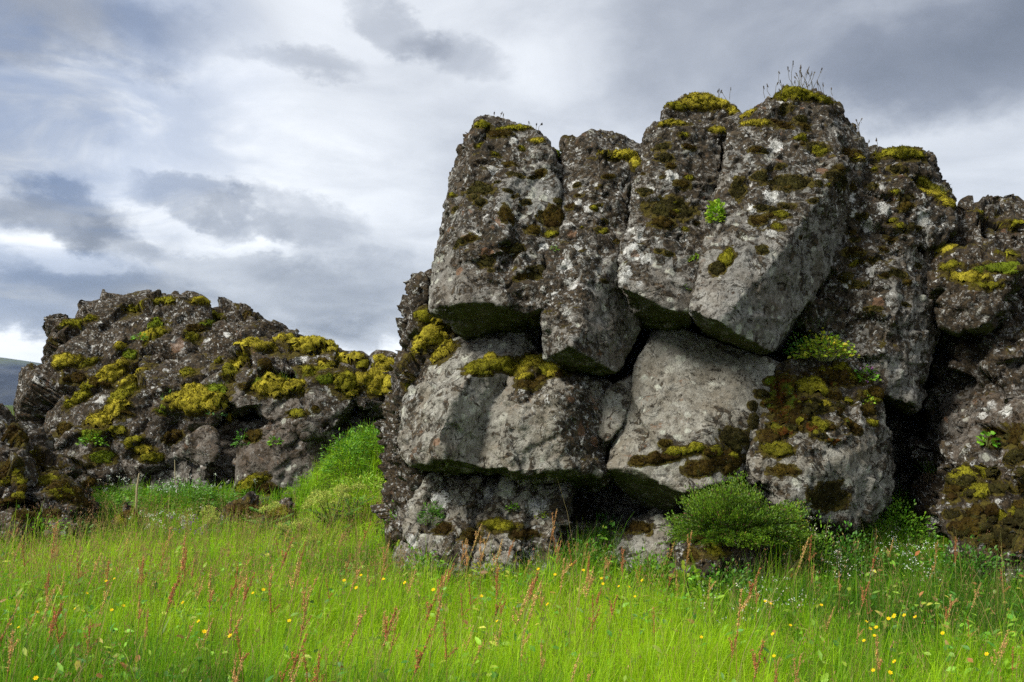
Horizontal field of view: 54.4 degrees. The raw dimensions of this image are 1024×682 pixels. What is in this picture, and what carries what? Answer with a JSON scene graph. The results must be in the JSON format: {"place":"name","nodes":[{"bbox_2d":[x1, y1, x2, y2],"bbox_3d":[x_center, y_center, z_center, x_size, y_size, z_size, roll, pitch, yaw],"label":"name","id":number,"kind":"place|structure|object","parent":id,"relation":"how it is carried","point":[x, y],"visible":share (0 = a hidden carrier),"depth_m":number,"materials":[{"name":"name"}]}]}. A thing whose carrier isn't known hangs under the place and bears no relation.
{"place":"outdoors","nodes":[
{"label":"outdoors","id":0,"kind":"place"},
{"bbox_2d":[0,357,41,404],"bbox_3d":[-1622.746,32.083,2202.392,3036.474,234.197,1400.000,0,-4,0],"label":"hills","id":1,"kind":"structure","parent":0,"point":[10,369],"depth_m":1921.25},
{"bbox_2d":[0,405,1023,681],"bbox_3d":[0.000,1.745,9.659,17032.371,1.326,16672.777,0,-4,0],"label":"ground","id":2,"kind":"structure","parent":0,"point":[10,407],"depth_m":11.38,"materials":[{"name":"green plant"}]},
{"bbox_2d":[6,629,19,681],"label":"sorrel","id":3,"kind":"object","parent":2,"relation":"on","point":[10,647],"visible":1,"depth_m":5.12,"materials":[{"name":"brown plant"}]},
{"bbox_2d":[0,451,38,506],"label":"boulder","id":4,"kind":"object","parent":2,"relation":"on","point":[19,475],"visible":0.89,"depth_m":11.47,"materials":[{"name":"grey stone"}]},
{"bbox_2d":[0,403,32,461],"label":"boulder","id":5,"kind":"object","parent":4,"relation":"on","point":[14,437],"visible":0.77,"depth_m":12.00,"materials":[{"name":"stone"}]},
{"bbox_2d":[0,487,44,544],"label":"boulder","id":6,"kind":"object","parent":2,"relation":"on","point":[20,514],"visible":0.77,"depth_m":10.81,"materials":[{"name":"stone"}]},
{"bbox_2d":[20,584,57,668],"bbox_3d":[-2.820,1.774,5.916,0.190,0.633,0.099,1,-4,-12],"label":"sorrel","id":7,"kind":"object","parent":2,"relation":"on","point":[46,599],"visible":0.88,"depth_m":5.96,"materials":[{"name":"brown plant"}]},
{"bbox_2d":[0,505,90,550],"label":"herb clump","id":8,"kind":"object","parent":2,"relation":"on","point":[40,519],"visible":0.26,"depth_m":10.85,"materials":[{"name":"green plant"}]},
{"bbox_2d":[40,571,51,638],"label":"sorrel","id":9,"kind":"object","parent":2,"relation":"on","point":[46,591],"visible":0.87,"depth_m":6.52,"materials":[{"name":"brown plant"}]},
{"bbox_2d":[40,521,58,615],"bbox_3d":[-3.547,1.766,7.609,0.170,0.782,0.063,0,-4,6],"label":"sorrel","id":10,"kind":"object","parent":2,"relation":"on","point":[52,549],"visible":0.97,"depth_m":7.62,"materials":[{"name":"brown plant"}]},
{"bbox_2d":[39,600,63,680],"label":"sorrel","id":11,"kind":"object","parent":2,"relation":"on","point":[51,626],"visible":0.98,"depth_m":5.59,"materials":[{"name":"brown plant"}]},
{"bbox_2d":[18,468,100,525],"bbox_3d":[-5.535,1.916,12.154,1.008,0.767,1.781,1,-4,-17],"label":"boulder","id":12,"kind":"object","parent":2,"relation":"on","point":[57,489],"visible":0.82,"depth_m":11.60,"materials":[{"name":"stone"}]},
{"bbox_2d":[28,444,83,478],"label":"boulder","id":13,"kind":"object","parent":12,"relation":"on","point":[46,458],"visible":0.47,"depth_m":12.39,"materials":[{"name":"grey stone"}]},
{"bbox_2d":[17,421,55,451],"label":"boulder","id":14,"kind":"object","parent":13,"relation":"on","point":[38,436],"visible":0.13,"depth_m":13.22,"materials":[{"name":"grey stone"}]},
{"bbox_2d":[52,603,66,680],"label":"sorrel","id":15,"kind":"object","parent":2,"relation":"on","point":[62,636],"visible":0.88,"depth_m":5.67,"materials":[{"name":"brown plant"}]},
{"bbox_2d":[43,513,83,547],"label":"boulder","id":16,"kind":"object","parent":2,"relation":"on","point":[61,517],"visible":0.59,"depth_m":10.96,"materials":[{"name":"stone"}]},
{"bbox_2d":[38,511,107,545],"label":"herb clump","id":17,"kind":"object","parent":2,"relation":"on","point":[83,523],"visible":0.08,"depth_m":11.61,"materials":[{"name":"green plant"}]},
{"bbox_2d":[84,619,95,672],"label":"sorrel","id":18,"kind":"object","parent":2,"relation":"on","point":[87,641],"visible":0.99,"depth_m":5.43,"materials":[{"name":"brown plant"}]},
{"bbox_2d":[76,491,144,520],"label":"herb clump","id":19,"kind":"object","parent":2,"relation":"on","point":[110,498],"visible":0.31,"depth_m":12.61,"materials":[{"name":"green plant"}]},
{"bbox_2d":[111,501,142,531],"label":"boulder","id":20,"kind":"object","parent":2,"relation":"on","point":[127,508],"visible":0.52,"depth_m":11.84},
{"bbox_2d":[127,506,202,547],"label":"white flowers","id":21,"kind":"object","parent":2,"relation":"on","point":[158,520],"visible":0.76,"depth_m":11.27,"materials":[{"name":"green plant"}]},
{"bbox_2d":[79,473,255,511],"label":"white flowers","id":22,"kind":"object","parent":2,"relation":"on","point":[184,487],"visible":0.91,"depth_m":12.87,"materials":[{"name":"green plant"}]},
{"bbox_2d":[159,570,181,661],"bbox_3d":[-2.131,1.771,6.185,0.174,0.697,0.123,0,-4,7],"label":"sorrel","id":23,"kind":"object","parent":2,"relation":"on","point":[170,597],"visible":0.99,"depth_m":6.17,"materials":[{"name":"brown plant"}]},
{"bbox_2d":[173,532,187,609],"bbox_3d":[-2.504,1.837,7.504,0.063,0.774,0.146,-2,-4,33],"label":"sorrel","id":24,"kind":"object","parent":2,"relation":"on","point":[184,551],"visible":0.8,"depth_m":7.53,"materials":[{"name":"brown plant"}]},
{"bbox_2d":[121,477,240,511],"bbox_3d":[-4.328,2.005,12.988,1.648,0.462,0.720,0,-4,0],"label":"herb clump","id":25,"kind":"object","parent":2,"relation":"on","point":[186,489],"visible":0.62,"depth_m":12.97,"materials":[{"name":"green plant"}]},
{"bbox_2d":[13,289,396,501],"bbox_3d":[-5.189,0.929,16.513,7.654,4.171,5.545,0,-4,0],"label":"rock outcrop","id":26,"kind":"object","parent":2,"relation":"on","point":[99,372],"visible":0.91,"depth_m":14.71,"materials":[{"name":"grey stone"}]},
{"bbox_2d":[75,433,108,446],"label":"leafy plant","id":27,"kind":"object","parent":26,"relation":"on","point":[96,442],"visible":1,"depth_m":14.40,"materials":[{"name":"green plant"}]},
{"bbox_2d":[231,428,249,447],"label":"leafy plant","id":28,"kind":"object","parent":26,"relation":"on","point":[238,438],"visible":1,"depth_m":14.07,"materials":[{"name":"green plant"}]},
{"bbox_2d":[207,566,214,644],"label":"sorrel","id":29,"kind":"object","parent":2,"relation":"on","point":[210,585],"visible":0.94,"depth_m":6.55,"materials":[{"name":"brown plant"}]},
{"bbox_2d":[198,505,225,535],"bbox_3d":[-3.680,2.206,11.784,0.558,0.524,0.506,0,-4,0],"label":"angelica","id":30,"kind":"object","parent":2,"relation":"on","point":[213,511],"visible":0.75,"depth_m":11.79,"materials":[{"name":"green plant"}]},
{"bbox_2d":[233,572,247,646],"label":"sorrel","id":31,"kind":"object","parent":2,"relation":"on","point":[240,587],"visible":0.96,"depth_m":6.57,"materials":[{"name":"brown plant"}]},
{"bbox_2d":[235,624,248,681],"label":"sorrel","id":32,"kind":"object","parent":2,"relation":"on","point":[238,640],"visible":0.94,"depth_m":5.30,"materials":[{"name":"brown plant"}]},
{"bbox_2d":[214,491,297,529],"bbox_3d":[-3.317,2.245,13.079,1.111,0.617,1.742,0,-4,-8],"label":"boulder","id":33,"kind":"object","parent":2,"relation":"on","point":[250,497],"visible":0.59,"depth_m":12.51,"materials":[{"name":"stone"}]},
{"bbox_2d":[242,501,292,537],"bbox_3d":[-2.891,2.179,11.780,0.579,0.589,0.425,2,-4,-23],"label":"angelica","id":34,"kind":"object","parent":2,"relation":"on","point":[267,506],"visible":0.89,"depth_m":11.79,"materials":[{"name":"green plant"}]},
{"bbox_2d":[286,557,299,622],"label":"sorrel","id":35,"kind":"object","parent":2,"relation":"on","point":[295,575],"visible":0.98,"depth_m":7.25,"materials":[{"name":"brown plant"}]},
{"bbox_2d":[288,633,307,681],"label":"sorrel","id":36,"kind":"object","parent":2,"relation":"on","point":[296,659],"visible":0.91,"depth_m":5.07,"materials":[{"name":"brown plant"}]},
{"bbox_2d":[273,518,325,542],"bbox_3d":[-2.364,2.184,11.073,0.625,0.428,0.547,-1,-4,9],"label":"angelica","id":37,"kind":"object","parent":2,"relation":"on","point":[296,523],"visible":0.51,"depth_m":11.07,"materials":[{"name":"green plant"}]},
{"bbox_2d":[293,587,311,679],"bbox_3d":[-1.163,1.703,5.377,0.166,0.761,0.061,0,-4,6],"label":"sorrel","id":38,"kind":"object","parent":2,"relation":"on","point":[303,622],"visible":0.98,"depth_m":5.39,"materials":[{"name":"brown plant"}]},
{"bbox_2d":[289,534,346,550],"bbox_3d":[-2.075,2.225,10.580,0.668,0.352,0.531,0,-4,0],"label":"angelica","id":39,"kind":"object","parent":2,"relation":"on","point":[316,537],"visible":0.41,"depth_m":10.55,"materials":[{"name":"green plant"}]},
{"bbox_2d":[301,485,361,539],"bbox_3d":[-2.087,2.031,11.373,0.612,0.746,0.568,-2,-4,25],"label":"angelica","id":40,"kind":"object","parent":2,"relation":"on","point":[322,498],"visible":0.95,"depth_m":11.35,"materials":[{"name":"green plant"}]},
{"bbox_2d":[325,605,367,681],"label":"sorrel","id":41,"kind":"object","parent":2,"relation":"on","point":[359,621],"visible":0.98,"depth_m":5.50,"materials":[{"name":"brown plant"}]},
{"bbox_2d":[319,427,375,474],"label":"herb clump","id":42,"kind":"object","parent":2,"relation":"on","point":[337,456],"visible":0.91,"depth_m":13.37,"materials":[{"name":"green plant"}]},
{"bbox_2d":[323,480,374,529],"bbox_3d":[-1.921,1.973,11.801,0.637,0.648,0.479,0,-4,0],"label":"angelica","id":43,"kind":"object","parent":2,"relation":"on","point":[361,486],"visible":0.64,"depth_m":11.79,"materials":[{"name":"green plant"}]},
{"bbox_2d":[336,563,362,631],"bbox_3d":[-1.173,1.875,7.133,0.213,0.557,0.068,2,-4,-24],"label":"sorrel","id":44,"kind":"object","parent":2,"relation":"on","point":[356,576],"visible":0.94,"depth_m":7.14,"materials":[{"name":"brown plant"}]},
{"bbox_2d":[328,470,385,497],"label":"herb clump","id":45,"kind":"object","parent":2,"relation":"on","point":[362,482],"visible":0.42,"depth_m":12.78,"materials":[{"name":"green plant"}]},
{"bbox_2d":[341,421,384,455],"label":"herb clump","id":46,"kind":"object","parent":2,"relation":"on","point":[373,433],"visible":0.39,"depth_m":13.77,"materials":[{"name":"green plant"}]},
{"bbox_2d":[347,500,379,524],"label":"herb clump","id":47,"kind":"object","parent":2,"relation":"on","point":[365,512],"visible":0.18,"depth_m":11.83,"materials":[{"name":"green plant"}]},
{"bbox_2d":[374,543,389,615],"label":"sorrel","id":48,"kind":"object","parent":2,"relation":"on","point":[384,559],"visible":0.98,"depth_m":7.04,"materials":[{"name":"brown plant"}]},
{"bbox_2d":[370,605,397,678],"bbox_3d":[-0.711,1.764,5.514,0.154,0.615,0.108,1,-4,-22],"label":"sorrel","id":49,"kind":"object","parent":2,"relation":"on","point":[386,624],"visible":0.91,"depth_m":5.52,"materials":[{"name":"brown plant"}]},
{"bbox_2d":[372,500,396,555],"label":"herb clump","id":50,"kind":"object","parent":2,"relation":"on","point":[393,517],"visible":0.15,"depth_m":10.17,"materials":[{"name":"green plant"}]},
{"bbox_2d":[385,610,399,681],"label":"sorrel","id":51,"kind":"object","parent":2,"relation":"on","point":[394,632],"visible":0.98,"depth_m":5.31,"materials":[{"name":"brown plant"}]},
{"bbox_2d":[370,269,456,549],"bbox_3d":[-1.038,0.673,11.030,1.088,3.153,2.192,0,-4,0],"label":"boulder","id":52,"kind":"object","parent":2,"relation":"on","point":[423,333],"visible":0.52,"depth_m":10.43,"materials":[{"name":"grey stone"}]},
{"bbox_2d":[412,628,433,679],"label":"sorrel","id":53,"kind":"object","parent":2,"relation":"on","point":[419,659],"visible":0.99,"depth_m":4.91,"materials":[{"name":"brown plant"}]},
{"bbox_2d":[398,543,449,591],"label":"herb clump","id":54,"kind":"object","parent":2,"relation":"on","point":[423,559],"visible":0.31,"depth_m":9.10,"materials":[{"name":"green plant"}]},
{"bbox_2d":[428,572,446,680],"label":"sorrel","id":55,"kind":"object","parent":2,"relation":"on","point":[439,607],"visible":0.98,"depth_m":5.31,"materials":[{"name":"brown plant"}]},
{"bbox_2d":[442,621,457,681],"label":"sorrel","id":56,"kind":"object","parent":2,"relation":"on","point":[445,653],"visible":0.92,"depth_m":5.14,"materials":[{"name":"brown plant"}]},
{"bbox_2d":[457,561,513,596],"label":"herb clump","id":57,"kind":"object","parent":2,"relation":"on","point":[486,567],"visible":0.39,"depth_m":8.94,"materials":[{"name":"green plant"}]},
{"bbox_2d":[495,564,500,633],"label":"sorrel","id":58,"kind":"object","parent":2,"relation":"on","point":[497,576],"visible":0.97,"depth_m":6.84,"materials":[{"name":"brown plant"}]},
{"bbox_2d":[0,472,1023,681],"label":"bent grass heads","id":59,"kind":"object","parent":2,"relation":"on","point":[169,548],"visible":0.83,"depth_m":8.15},
{"bbox_2d":[0,514,1023,681],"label":"meadow leaves","id":60,"kind":"object","parent":2,"relation":"on","point":[496,674],"visible":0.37,"depth_m":7.00,"materials":[{"name":"green plant"}]},
{"bbox_2d":[505,584,530,660],"bbox_3d":[0.027,1.796,6.081,0.188,0.622,0.066,0,-4,5],"label":"sorrel","id":61,"kind":"object","parent":2,"relation":"on","point":[523,604],"visible":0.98,"depth_m":6.09,"materials":[{"name":"brown plant"}]},
{"bbox_2d":[514,582,541,680],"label":"sorrel","id":62,"kind":"object","parent":2,"relation":"on","point":[530,614],"visible":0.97,"depth_m":5.69,"materials":[{"name":"brown plant"}]},
{"bbox_2d":[522,570,539,634],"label":"sorrel","id":63,"kind":"object","parent":2,"relation":"on","point":[534,583],"visible":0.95,"depth_m":6.46,"materials":[{"name":"brown plant"}]},
{"bbox_2d":[551,528,621,576],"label":"herb clump","id":64,"kind":"object","parent":2,"relation":"on","point":[590,550],"visible":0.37,"depth_m":9.18,"materials":[{"name":"green plant"}]},
{"bbox_2d":[580,566,593,630],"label":"sorrel","id":65,"kind":"object","parent":2,"relation":"on","point":[589,583],"visible":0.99,"depth_m":6.62,"materials":[{"name":"brown plant"}]},
{"bbox_2d":[559,531,643,572],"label":"grass tuft","id":66,"kind":"object","parent":2,"relation":"on","point":[604,543],"visible":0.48,"depth_m":9.30,"materials":[{"name":"green plant"}]},
{"bbox_2d":[617,546,675,590],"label":"herb clump","id":67,"kind":"object","parent":2,"relation":"on","point":[645,564],"visible":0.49,"depth_m":8.83,"materials":[{"name":"green plant"}]},
{"bbox_2d":[392,328,925,582],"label":"bedrock","id":68,"kind":"structure","parent":2,"relation":"on","point":[471,503],"depth_m":9.71,"materials":[{"name":"grey stone"}]},
{"bbox_2d":[416,499,444,526],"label":"fern","id":69,"kind":"object","parent":68,"relation":"on","point":[431,509],"visible":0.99,"depth_m":9.66,"materials":[{"name":"green plant"}]},
{"bbox_2d":[397,326,616,492],"bbox_3d":[-0.051,0.656,10.651,2.388,1.872,2.835,0,-4,0],"label":"boulder","id":70,"kind":"object","parent":68,"relation":"on","point":[513,405],"visible":0.85,"depth_m":9.59,"materials":[{"name":"grey stone"}]},
{"bbox_2d":[428,114,564,339],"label":"basalt block","id":71,"kind":"structure","parent":70,"relation":"on","point":[502,218],"depth_m":10.12,"materials":[{"name":"grey stone"}]},
{"bbox_2d":[539,129,642,375],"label":"basalt column","id":72,"kind":"structure","parent":70,"relation":"on","point":[590,323],"depth_m":9.90,"materials":[{"name":"grey stone"}]},
{"bbox_2d":[598,375,631,441],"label":"stone slab","id":73,"kind":"structure","parent":70,"relation":"on","point":[615,398],"depth_m":9.71,"materials":[{"name":"grey stone"}]},
{"bbox_2d":[607,327,779,513],"bbox_3d":[2.016,0.819,10.630,1.998,2.122,3.012,-1,-4,9],"label":"boulder","id":74,"kind":"object","parent":68,"relation":"on","point":[697,407],"visible":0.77,"depth_m":9.56,"materials":[{"name":"grey stone"}]},
{"bbox_2d":[617,91,741,332],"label":"basalt column","id":75,"kind":"structure","parent":74,"relation":"on","point":[674,180],"depth_m":10.10,"materials":[{"name":"grey stone"}]},
{"bbox_2d":[689,84,869,355],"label":"basalt column","id":76,"kind":"structure","parent":74,"relation":"on","point":[791,178],"depth_m":9.93,"materials":[{"name":"grey stone"}]},
{"bbox_2d":[704,198,726,222],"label":"leafy plant","id":77,"kind":"object","parent":76,"relation":"on","point":[719,210],"visible":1,"depth_m":9.77,"materials":[{"name":"green plant"}]},
{"bbox_2d":[778,60,822,88],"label":"grass tuft","id":78,"kind":"object","parent":76,"relation":"on","point":[800,72],"visible":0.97,"depth_m":10.81,"materials":[{"name":"grey plant"}]},
{"bbox_2d":[745,343,895,541],"bbox_3d":[3.280,1.015,10.597,1.493,1.972,3.431,-1,-4,19],"label":"boulder","id":79,"kind":"object","parent":68,"relation":"on","point":[821,441],"visible":0.9,"depth_m":9.43,"materials":[{"name":"grey stone"}]},
{"bbox_2d":[784,331,814,355],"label":"leafy plant","id":80,"kind":"object","parent":79,"relation":"on","point":[796,347],"visible":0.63,"depth_m":10.06,"materials":[{"name":"green plant"}]},
{"bbox_2d":[787,327,860,361],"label":"leafy plant","id":81,"kind":"object","parent":79,"relation":"on","point":[817,349],"visible":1,"depth_m":9.82,"materials":[{"name":"green plant"}]},
{"bbox_2d":[854,364,881,382],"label":"flowering plant","id":82,"kind":"object","parent":79,"relation":"on","point":[868,369],"visible":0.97,"depth_m":9.94,"materials":[{"name":"green plant"}]},
{"bbox_2d":[666,560,707,604],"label":"leafy plant","id":83,"kind":"object","parent":2,"relation":"on","point":[692,569],"visible":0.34,"depth_m":8.48,"materials":[{"name":"green plant"}]},
{"bbox_2d":[675,569,729,608],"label":"leafy plant","id":84,"kind":"object","parent":2,"relation":"on","point":[705,582],"visible":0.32,"depth_m":8.22,"materials":[{"name":"green plant"}]},
{"bbox_2d":[689,557,761,614],"bbox_3d":[1.786,2.032,8.242,0.715,0.496,0.394,-1,-4,10],"label":"herb clump","id":85,"kind":"object","parent":2,"relation":"on","point":[730,582],"visible":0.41,"depth_m":8.23,"materials":[{"name":"green plant"}]},
{"bbox_2d":[667,510,787,603],"bbox_3d":[2.074,2.021,9.326,1.180,0.946,1.904,-1,-4,13],"label":"boulder","id":86,"kind":"object","parent":2,"relation":"on","point":[711,554],"visible":0.3,"depth_m":8.66,"materials":[{"name":"grey stone"}]},
{"bbox_2d":[655,468,826,550],"bbox_3d":[2.050,1.492,8.858,1.369,0.717,1.167,-2,-4,32],"label":"dwarf shrub","id":87,"kind":"object","parent":86,"relation":"on","point":[745,514],"visible":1,"depth_m":8.70,"materials":[{"name":"green plant"}]},
{"bbox_2d":[725,630,738,679],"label":"sorrel","id":88,"kind":"object","parent":2,"relation":"on","point":[731,644],"visible":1,"depth_m":5.49,"materials":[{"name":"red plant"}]},
{"bbox_2d":[729,587,753,681],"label":"sorrel","id":89,"kind":"object","parent":2,"relation":"on","point":[743,605],"visible":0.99,"depth_m":5.55,"materials":[{"name":"brown plant"}]},
{"bbox_2d":[750,638,764,681],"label":"sorrel","id":90,"kind":"object","parent":2,"relation":"on","point":[755,663],"visible":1,"depth_m":4.92,"materials":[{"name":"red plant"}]},
{"bbox_2d":[742,548,838,590],"bbox_3d":[2.278,2.005,8.638,1.109,0.446,0.852,2,-4,-34],"label":"grass tuft","id":91,"kind":"object","parent":2,"relation":"on","point":[791,562],"visible":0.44,"depth_m":8.63,"materials":[{"name":"green plant"}]},
{"bbox_2d":[787,506,811,583],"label":"leafy plant","id":92,"kind":"object","parent":2,"relation":"on","point":[791,548],"visible":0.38,"depth_m":8.84,"materials":[{"name":"green plant"}]},
{"bbox_2d":[784,511,847,586],"bbox_3d":[2.700,1.885,8.893,0.582,0.734,0.458,0,-4,0],"label":"leafy plant","id":93,"kind":"object","parent":2,"relation":"on","point":[823,554],"visible":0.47,"depth_m":8.89,"materials":[{"name":"green plant"}]},
{"bbox_2d":[795,521,891,585],"bbox_3d":[2.956,1.953,8.989,0.968,0.640,0.478,0,-4,0],"label":"herb clump","id":94,"kind":"object","parent":2,"relation":"on","point":[849,548],"visible":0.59,"depth_m":8.98,"materials":[{"name":"green plant"}]},
{"bbox_2d":[831,529,877,578],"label":"grass tuft","id":95,"kind":"object","parent":2,"relation":"on","point":[856,548],"visible":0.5,"depth_m":9.03,"materials":[{"name":"green plant"}]},
{"bbox_2d":[701,519,1017,620],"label":"bedstraw flowers","id":96,"kind":"object","parent":2,"relation":"on","point":[847,568],"visible":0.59,"depth_m":8.71,"materials":[{"name":"white plant"}]},
{"bbox_2d":[875,634,882,681],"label":"sorrel","id":97,"kind":"object","parent":2,"relation":"on","point":[878,663],"visible":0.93,"depth_m":5.24,"materials":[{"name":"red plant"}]},
{"bbox_2d":[861,497,944,556],"bbox_3d":[3.845,1.846,9.797,1.022,0.638,0.702,0,-4,0],"label":"herb clump","id":98,"kind":"object","parent":2,"relation":"on","point":[905,516],"visible":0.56,"depth_m":9.76,"materials":[{"name":"green plant"}]},
{"bbox_2d":[901,194,1023,585],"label":"rock wall","id":99,"kind":"structure","parent":2,"relation":"on","point":[975,283],"depth_m":10.00,"materials":[{"name":"grey stone"}]},
{"bbox_2d":[795,145,959,414],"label":"basalt block","id":100,"kind":"structure","parent":99,"relation":"on","point":[902,222],"depth_m":10.31,"materials":[{"name":"grey stone"}]},
{"bbox_2d":[791,312,836,330],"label":"grass tuft","id":101,"kind":"object","parent":100,"relation":"on","point":[813,323],"visible":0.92,"depth_m":10.19,"materials":[{"name":"green plant"}]},
{"bbox_2d":[917,459,939,489],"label":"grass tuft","id":102,"kind":"object","parent":99,"relation":"on","point":[932,470],"visible":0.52,"depth_m":10.56,"materials":[{"name":"plant"}]},
{"bbox_2d":[976,431,1000,447],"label":"leafy plant","id":103,"kind":"object","parent":99,"relation":"on","point":[980,437],"visible":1,"depth_m":9.44,"materials":[{"name":"green plant"}]},
{"bbox_2d":[913,534,1019,591],"bbox_3d":[3.944,1.940,8.587,1.150,0.552,0.523,0,-4,0],"label":"herb clump","id":104,"kind":"object","parent":2,"relation":"on","point":[974,553],"visible":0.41,"depth_m":8.58,"materials":[{"name":"green plant"}]},
{"bbox_2d":[988,630,1008,679],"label":"sorrel","id":105,"kind":"object","parent":2,"relation":"on","point":[1002,645],"visible":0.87,"depth_m":5.43,"materials":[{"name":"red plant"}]},
{"bbox_2d":[0,0,1023,362],"label":"sky","id":106,"kind":"structure","parent":0,"point":[291,161],"materials":[{"name":"grey"}]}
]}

